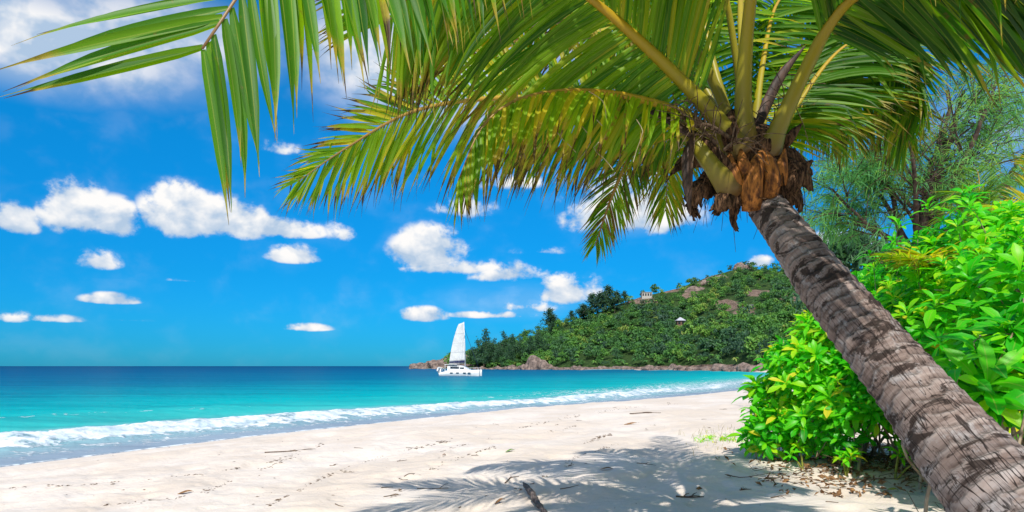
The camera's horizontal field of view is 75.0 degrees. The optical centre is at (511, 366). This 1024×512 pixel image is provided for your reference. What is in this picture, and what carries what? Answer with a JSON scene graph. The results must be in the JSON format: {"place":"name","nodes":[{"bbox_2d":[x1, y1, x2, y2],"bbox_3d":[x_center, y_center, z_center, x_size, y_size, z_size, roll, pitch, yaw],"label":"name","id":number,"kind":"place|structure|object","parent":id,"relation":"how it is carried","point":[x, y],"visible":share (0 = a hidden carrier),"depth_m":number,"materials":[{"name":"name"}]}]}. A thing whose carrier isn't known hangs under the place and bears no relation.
{"place":"outdoors","nodes":[
{"label":"outdoors","id":0,"kind":"place"},
{"bbox_2d":[0,366,768,466],"bbox_3d":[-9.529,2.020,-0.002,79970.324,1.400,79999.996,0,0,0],"label":"sea","id":1,"kind":"structure","parent":0,"point":[50,413],"depth_m":54.81,"materials":[{"name":"liquid"}]},
{"bbox_2d":[438,322,481,375],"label":"catamaran","id":2,"kind":"object","parent":1,"relation":"on","point":[457,354],"visible":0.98,"depth_m":173.65,"materials":[{"name":"white fabric"}]},
{"bbox_2d":[0,371,1010,511],"bbox_3d":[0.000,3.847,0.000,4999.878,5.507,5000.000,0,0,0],"label":"sand beach","id":3,"kind":"structure","parent":0,"point":[547,450],"depth_m":8.89,"materials":[{"name":"beige sand"}]},
{"bbox_2d":[265,449,307,452],"bbox_3d":[-3.995,1.520,11.999,0.850,0.070,0.390,0,0,-23],"label":"twig","id":4,"kind":"object","parent":3,"relation":"on","point":[284,451],"visible":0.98,"depth_m":12.00,"materials":[{"name":"wood"}]},
{"bbox_2d":[11,403,788,510],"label":"beach wrack","id":5,"kind":"object","parent":3,"relation":"on","point":[365,461],"visible":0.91,"depth_m":9.37,"materials":[{"name":"brown plant"}]},
{"bbox_2d":[413,362,423,368],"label":"granite rock","id":6,"kind":"object","parent":3,"relation":"on","point":[418,365],"visible":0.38,"depth_m":595.11,"materials":[{"name":"stone"}]},
{"bbox_2d":[417,483,447,488],"bbox_3d":[-0.877,1.418,7.813,0.442,0.028,0.189,0,0,-39],"label":"twig","id":7,"kind":"object","parent":3,"relation":"on","point":[431,488],"visible":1,"depth_m":7.77,"materials":[{"name":"wood"}]},
{"bbox_2d":[428,360,439,367],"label":"granite rock","id":8,"kind":"object","parent":3,"relation":"on","point":[432,363],"visible":0.34,"depth_m":583.52,"materials":[{"name":"stone"}]},
{"bbox_2d":[431,365,446,368],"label":"granite rock","id":9,"kind":"object","parent":3,"relation":"on","point":[442,366],"visible":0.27,"depth_m":573.84,"materials":[{"name":"stone"}]},
{"bbox_2d":[438,358,447,365],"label":"granite rock","id":10,"kind":"object","parent":3,"relation":"on","point":[441,362],"visible":0.2,"depth_m":578.11,"materials":[{"name":"stone"}]},
{"bbox_2d":[506,365,516,369],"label":"granite rock","id":11,"kind":"object","parent":3,"relation":"on","point":[511,367],"visible":0.52,"depth_m":486.66,"materials":[{"name":"beige stone"}]},
{"bbox_2d":[0,0,1023,511],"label":"coconut palm","id":12,"kind":"object","parent":3,"relation":"on","point":[638,66],"visible":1,"depth_m":3.82,"materials":[{"name":"green plant"}]},
{"bbox_2d":[524,355,540,369],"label":"granite rock","id":13,"kind":"object","parent":3,"relation":"on","point":[533,361],"visible":0.52,"depth_m":472.01,"materials":[{"name":"stone"}]},
{"bbox_2d":[523,482,547,511],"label":"driftwood","id":14,"kind":"object","parent":3,"relation":"on","point":[531,493],"visible":1,"depth_m":6.68,"materials":[{"name":"wood"}]},
{"bbox_2d":[537,360,552,369],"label":"granite rock","id":15,"kind":"object","parent":3,"relation":"on","point":[543,365],"visible":0.56,"depth_m":468.04,"materials":[{"name":"stone"}]},
{"bbox_2d":[668,364,676,369],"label":"granite rock","id":16,"kind":"object","parent":3,"relation":"on","point":[671,366],"visible":0.33,"depth_m":388.96,"materials":[{"name":"beige stone"}]},
{"bbox_2d":[673,365,685,369],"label":"granite rock","id":17,"kind":"object","parent":3,"relation":"on","point":[678,367],"visible":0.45,"depth_m":381.67,"materials":[{"name":"beige stone"}]},
{"bbox_2d":[684,366,693,370],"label":"granite rock","id":18,"kind":"object","parent":3,"relation":"on","point":[688,368],"visible":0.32,"depth_m":372.05,"materials":[{"name":"beige stone"}]},
{"bbox_2d":[676,492,703,497],"bbox_3d":[1.855,1.351,6.983,0.300,0.046,0.152,0,0,0],"label":"twig","id":19,"kind":"object","parent":3,"relation":"on","point":[691,496],"visible":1,"depth_m":6.96,"materials":[{"name":"wood"}]},
{"bbox_2d":[701,366,711,370],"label":"granite rock","id":20,"kind":"object","parent":3,"relation":"on","point":[704,368],"visible":0.43,"depth_m":355.44,"materials":[{"name":"beige stone"}]},
{"bbox_2d":[711,363,724,370],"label":"granite rock","id":21,"kind":"object","parent":3,"relation":"on","point":[715,367],"visible":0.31,"depth_m":341.89,"materials":[{"name":"beige stone"}]},
{"bbox_2d":[693,430,749,442],"bbox_3d":[3.521,1.268,11.707,0.950,0.171,1.383,0,0,-24],"label":"creeping plant","id":22,"kind":"object","parent":3,"relation":"on","point":[711,438],"visible":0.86,"depth_m":11.51,"materials":[{"name":"green plant"}]},
{"bbox_2d":[736,362,749,370],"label":"granite rock","id":23,"kind":"object","parent":3,"relation":"on","point":[740,366],"visible":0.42,"depth_m":308.55,"materials":[{"name":"stone"}]},
{"bbox_2d":[746,365,754,371],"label":"granite rock","id":24,"kind":"object","parent":3,"relation":"on","point":[749,368],"visible":0.38,"depth_m":296.70,"materials":[{"name":"beige stone"}]},
{"bbox_2d":[752,363,767,371],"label":"granite rock","id":25,"kind":"object","parent":3,"relation":"on","point":[759,368],"visible":0.08,"depth_m":289.26,"materials":[{"name":"beige stone"}]},
{"bbox_2d":[680,424,897,481],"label":"dry grass","id":26,"kind":"structure","parent":3,"relation":"on","point":[735,440],"depth_m":11.18,"materials":[{"name":"beige plant"}]},
{"bbox_2d":[783,440,813,469],"bbox_3d":[3.594,1.139,8.429,0.407,0.407,0.248,0,0,-34],"label":"naupaka seedling","id":27,"kind":"object","parent":3,"relation":"on","point":[798,444],"visible":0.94,"depth_m":8.41,"materials":[{"name":"green plant"}]},
{"bbox_2d":[789,235,836,312],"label":"casuarina tree","id":28,"kind":"object","parent":3,"relation":"on","point":[797,295],"visible":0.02,"depth_m":97.01,"materials":[{"name":"green plant"}]},
{"bbox_2d":[696,428,931,497],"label":"leaf litter","id":29,"kind":"object","parent":3,"relation":"on","point":[830,477],"visible":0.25,"depth_m":7.79,"materials":[{"name":"brown plant"}]},
{"bbox_2d":[726,264,928,472],"bbox_3d":[4.531,-0.029,8.583,3.168,2.823,2.696,0,0,0],"label":"naupaka bush","id":30,"kind":"object","parent":3,"relation":"on","point":[826,403],"visible":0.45,"depth_m":8.48,"materials":[{"name":"green plant"}]},
{"bbox_2d":[799,228,861,317],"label":"casuarina tree","id":31,"kind":"object","parent":3,"relation":"on","point":[842,255],"visible":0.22,"depth_m":89.44,"materials":[{"name":"green plant"}]},
{"bbox_2d":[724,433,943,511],"bbox_3d":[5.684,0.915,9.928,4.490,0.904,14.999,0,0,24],"label":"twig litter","id":32,"kind":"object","parent":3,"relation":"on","point":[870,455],"visible":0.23,"depth_m":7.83,"materials":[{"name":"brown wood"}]},
{"bbox_2d":[832,445,867,475],"bbox_3d":[3.944,1.120,7.739,0.440,0.379,0.377,0,0,0],"label":"naupaka seedling","id":33,"kind":"object","parent":3,"relation":"on","point":[846,464],"visible":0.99,"depth_m":7.75,"materials":[{"name":"green plant"}]},
{"bbox_2d":[846,227,867,271],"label":"casuarina tree","id":34,"kind":"object","parent":3,"relation":"on","point":[861,239],"visible":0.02,"depth_m":91.48,"materials":[{"name":"green plant"}]},
{"bbox_2d":[851,231,883,272],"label":"casuarina tree","id":35,"kind":"object","parent":3,"relation":"on","point":[864,259],"visible":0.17,"depth_m":87.30,"materials":[{"name":"green plant"}]},
{"bbox_2d":[878,241,898,269],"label":"casuarina tree","id":36,"kind":"object","parent":3,"relation":"on","point":[887,251],"visible":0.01,"depth_m":89.95,"materials":[{"name":"green plant"}]},
{"bbox_2d":[882,440,914,479],"bbox_3d":[4.414,1.076,7.455,0.414,0.478,0.358,0,0,0],"label":"naupaka seedling","id":37,"kind":"object","parent":3,"relation":"on","point":[899,453],"visible":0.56,"depth_m":7.49,"materials":[{"name":"green plant"}]},
{"bbox_2d":[799,51,1023,269],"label":"casuarina tree","id":38,"kind":"object","parent":3,"relation":"on","point":[934,179],"visible":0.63,"depth_m":15.62,"materials":[{"name":"green plant"}]},
{"bbox_2d":[865,240,970,475],"bbox_3d":[4.333,-0.033,7.003,1.463,2.674,0.898,0,0,-27],"label":"young coconut palm","id":39,"kind":"object","parent":3,"relation":"on","point":[915,259],"visible":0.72,"depth_m":6.93,"materials":[{"name":"green plant"}]},
{"bbox_2d":[851,184,1023,488],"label":"naupaka bush","id":40,"kind":"object","parent":3,"relation":"on","point":[987,270],"visible":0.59,"depth_m":6.51,"materials":[{"name":"green plant"}]},
{"bbox_2d":[919,158,1018,235],"bbox_3d":[7.851,-1.246,11.650,1.888,5.091,1.906,0,0,0],"label":"young coconut palm","id":41,"kind":"object","parent":3,"relation":"on","point":[977,190],"visible":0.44,"depth_m":11.55,"materials":[{"name":"green plant"}]},
{"bbox_2d":[923,298,1023,511],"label":"naupaka bush","id":42,"kind":"object","parent":3,"relation":"on","point":[985,371],"visible":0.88,"depth_m":4.12,"materials":[{"name":"green plant"}]},
{"bbox_2d":[940,147,1023,439],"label":"young coconut palm","id":43,"kind":"object","parent":3,"relation":"on","point":[1020,181],"visible":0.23,"depth_m":8.83,"materials":[{"name":"green plant"}]},
{"bbox_2d":[0,0,1023,365],"label":"sky","id":44,"kind":"structure","parent":0,"point":[119,247],"materials":[{"name":"blue"}]},
{"bbox_2d":[427,269,850,368],"bbox_3d":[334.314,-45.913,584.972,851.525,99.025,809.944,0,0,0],"label":"hill","id":45,"kind":"structure","parent":0,"point":[732,300],"depth_m":490.88,"materials":[{"name":"green plant"}]},
{"bbox_2d":[465,347,474,366],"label":"casuarina tree","id":46,"kind":"object","parent":45,"relation":"on","point":[470,356],"visible":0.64,"depth_m":546.33,"materials":[{"name":"green plant"}]},
{"bbox_2d":[471,349,480,364],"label":"casuarina tree","id":47,"kind":"object","parent":45,"relation":"on","point":[474,358],"visible":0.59,"depth_m":537.22,"materials":[{"name":"green plant"}]},
{"bbox_2d":[471,342,483,365],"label":"casuarina tree","id":48,"kind":"object","parent":45,"relation":"on","point":[476,343],"visible":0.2,"depth_m":548.46,"materials":[{"name":"green plant"}]},
{"bbox_2d":[470,328,495,365],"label":"casuarina tree","id":49,"kind":"object","parent":45,"relation":"on","point":[484,344],"visible":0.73,"depth_m":536.43,"materials":[{"name":"green plant"}]},
{"bbox_2d":[479,344,493,366],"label":"casuarina tree","id":50,"kind":"object","parent":45,"relation":"on","point":[487,356],"visible":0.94,"depth_m":525.85,"materials":[{"name":"green plant"}]},
{"bbox_2d":[485,337,502,361],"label":"casuarina tree","id":51,"kind":"object","parent":45,"relation":"on","point":[492,345],"visible":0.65,"depth_m":526.45,"materials":[{"name":"green plant"}]},
{"bbox_2d":[491,346,504,366],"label":"casuarina tree","id":52,"kind":"object","parent":45,"relation":"on","point":[497,354],"visible":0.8,"depth_m":516.28,"materials":[{"name":"green plant"}]},
{"bbox_2d":[495,330,510,354],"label":"casuarina tree","id":53,"kind":"object","parent":45,"relation":"on","point":[503,345],"visible":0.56,"depth_m":525.28,"materials":[{"name":"green plant"}]},
{"bbox_2d":[504,345,515,361],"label":"casuarina tree","id":54,"kind":"object","parent":45,"relation":"on","point":[510,354],"visible":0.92,"depth_m":505.03,"materials":[{"name":"green plant"}]},
{"bbox_2d":[500,334,520,358],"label":"casuarina tree","id":55,"kind":"object","parent":45,"relation":"on","point":[513,346],"visible":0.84,"depth_m":512.32,"materials":[{"name":"green plant"}]},
{"bbox_2d":[514,338,528,360],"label":"casuarina tree","id":56,"kind":"object","parent":45,"relation":"on","point":[521,346],"visible":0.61,"depth_m":515.86,"materials":[{"name":"green plant"}]},
{"bbox_2d":[518,334,537,357],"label":"casuarina tree","id":57,"kind":"object","parent":45,"relation":"on","point":[531,346],"visible":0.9,"depth_m":510.10,"materials":[{"name":"green plant"}]},
{"bbox_2d":[531,331,548,351],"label":"casuarina tree","id":58,"kind":"object","parent":45,"relation":"on","point":[538,341],"visible":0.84,"depth_m":520.46,"materials":[{"name":"green plant"}]},
{"bbox_2d":[537,307,559,326],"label":"casuarina tree","id":59,"kind":"object","parent":45,"relation":"on","point":[550,314],"visible":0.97,"depth_m":611.86,"materials":[{"name":"green plant"}]},
{"bbox_2d":[546,322,556,334],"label":"casuarina tree","id":60,"kind":"object","parent":45,"relation":"on","point":[551,325],"visible":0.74,"depth_m":589.20,"materials":[{"name":"green plant"}]},
{"bbox_2d":[566,310,574,318],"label":"casuarina tree","id":61,"kind":"object","parent":45,"relation":"on","point":[570,313],"visible":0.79,"depth_m":613.80,"materials":[{"name":"green plant"}]},
{"bbox_2d":[570,303,589,317],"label":"casuarina tree","id":62,"kind":"object","parent":45,"relation":"on","point":[582,309],"visible":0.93,"depth_m":600.32,"materials":[{"name":"green plant"}]},
{"bbox_2d":[578,293,600,313],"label":"casuarina tree","id":63,"kind":"object","parent":45,"relation":"on","point":[591,300],"visible":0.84,"depth_m":599.19,"materials":[{"name":"green plant"}]},
{"bbox_2d":[585,291,612,315],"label":"casuarina tree","id":64,"kind":"object","parent":45,"relation":"on","point":[601,301],"visible":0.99,"depth_m":592.77,"materials":[{"name":"green plant"}]},
{"bbox_2d":[599,284,621,311],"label":"casuarina tree","id":65,"kind":"object","parent":45,"relation":"on","point":[607,289],"visible":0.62,"depth_m":600.30,"materials":[{"name":"green plant"}]},
{"bbox_2d":[605,290,627,312],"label":"casuarina tree","id":66,"kind":"object","parent":45,"relation":"on","point":[614,297],"visible":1,"depth_m":590.05,"materials":[{"name":"green plant"}]},
{"bbox_2d":[618,335,629,342],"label":"broadleaf tree","id":67,"kind":"object","parent":45,"relation":"on","point":[623,336],"visible":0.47,"depth_m":491.56,"materials":[{"name":"green plant"}]},
{"bbox_2d":[621,290,629,303],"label":"casuarina tree","id":68,"kind":"object","parent":45,"relation":"on","point":[624,294],"visible":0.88,"depth_m":603.48,"materials":[{"name":"green plant"}]},
{"bbox_2d":[641,292,651,298],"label":"hill house","id":69,"kind":"structure","parent":45,"relation":"on","point":[645,295],"depth_m":602.78,"materials":[{"name":"white paint"}]},
{"bbox_2d":[443,261,869,366],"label":"hillside forest","id":70,"kind":"object","parent":45,"relation":"on","point":[668,345],"visible":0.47,"depth_m":486.58,"materials":[{"name":"green plant"}]},
{"bbox_2d":[675,317,685,325],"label":"hill pavilion","id":71,"kind":"structure","parent":45,"relation":"on","point":[680,321],"depth_m":491.85,"materials":[{"name":"white"}]},
{"bbox_2d":[684,286,704,292],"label":"granite rock","id":72,"kind":"object","parent":45,"relation":"on","point":[691,288],"visible":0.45,"depth_m":600.28,"materials":[{"name":"stone"}]},
{"bbox_2d":[691,280,708,285],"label":"granite rock","id":73,"kind":"object","parent":45,"relation":"on","point":[702,282],"visible":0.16,"depth_m":615.12,"materials":[{"name":"stone"}]},
{"bbox_2d":[701,338,719,352],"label":"broadleaf tree","id":74,"kind":"object","parent":45,"relation":"on","point":[708,342],"visible":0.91,"depth_m":383.01,"materials":[{"name":"green plant"}]},
{"bbox_2d":[720,328,736,341],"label":"broadleaf tree","id":75,"kind":"object","parent":45,"relation":"on","point":[722,331],"visible":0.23,"depth_m":376.26,"materials":[{"name":"green plant"}]},
{"bbox_2d":[728,336,744,346],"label":"broadleaf tree","id":76,"kind":"object","parent":45,"relation":"on","point":[733,339],"visible":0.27,"depth_m":354.93,"materials":[{"name":"green plant"}]},
{"bbox_2d":[733,262,744,269],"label":"granite rock","id":77,"kind":"object","parent":45,"relation":"on","point":[741,264],"visible":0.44,"depth_m":645.67,"materials":[{"name":"stone"}]},
{"bbox_2d":[733,330,750,341],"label":"broadleaf tree","id":78,"kind":"object","parent":45,"relation":"on","point":[746,333],"visible":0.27,"depth_m":354.30,"materials":[{"name":"green plant"}]},
{"bbox_2d":[749,329,763,339],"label":"broadleaf tree","id":79,"kind":"object","parent":45,"relation":"on","point":[757,332],"visible":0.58,"depth_m":348.05,"materials":[{"name":"green plant"}]},
{"bbox_2d":[754,273,762,279],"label":"broadleaf tree","id":80,"kind":"object","parent":45,"relation":"on","point":[759,276],"visible":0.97,"depth_m":591.25,"materials":[{"name":"green plant"}]},
{"bbox_2d":[761,274,771,280],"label":"broadleaf tree","id":81,"kind":"object","parent":45,"relation":"on","point":[767,276],"visible":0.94,"depth_m":581.58,"materials":[{"name":"green plant"}]},
{"bbox_2d":[758,313,783,329],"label":"broadleaf tree","id":82,"kind":"object","parent":45,"relation":"on","point":[766,316],"visible":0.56,"depth_m":363.00,"materials":[{"name":"green plant"}]},
{"bbox_2d":[776,310,796,322],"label":"broadleaf tree","id":83,"kind":"object","parent":45,"relation":"on","point":[786,314],"visible":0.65,"depth_m":374.83,"materials":[{"name":"green plant"}]},
{"bbox_2d":[781,321,795,333],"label":"broadleaf tree","id":84,"kind":"object","parent":45,"relation":"on","point":[789,326],"visible":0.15,"depth_m":340.38,"materials":[{"name":"green plant"}]},
{"bbox_2d":[789,309,801,319],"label":"broadleaf tree","id":85,"kind":"object","parent":45,"relation":"on","point":[793,311],"visible":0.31,"depth_m":378.20,"materials":[{"name":"green plant"}]}
]}

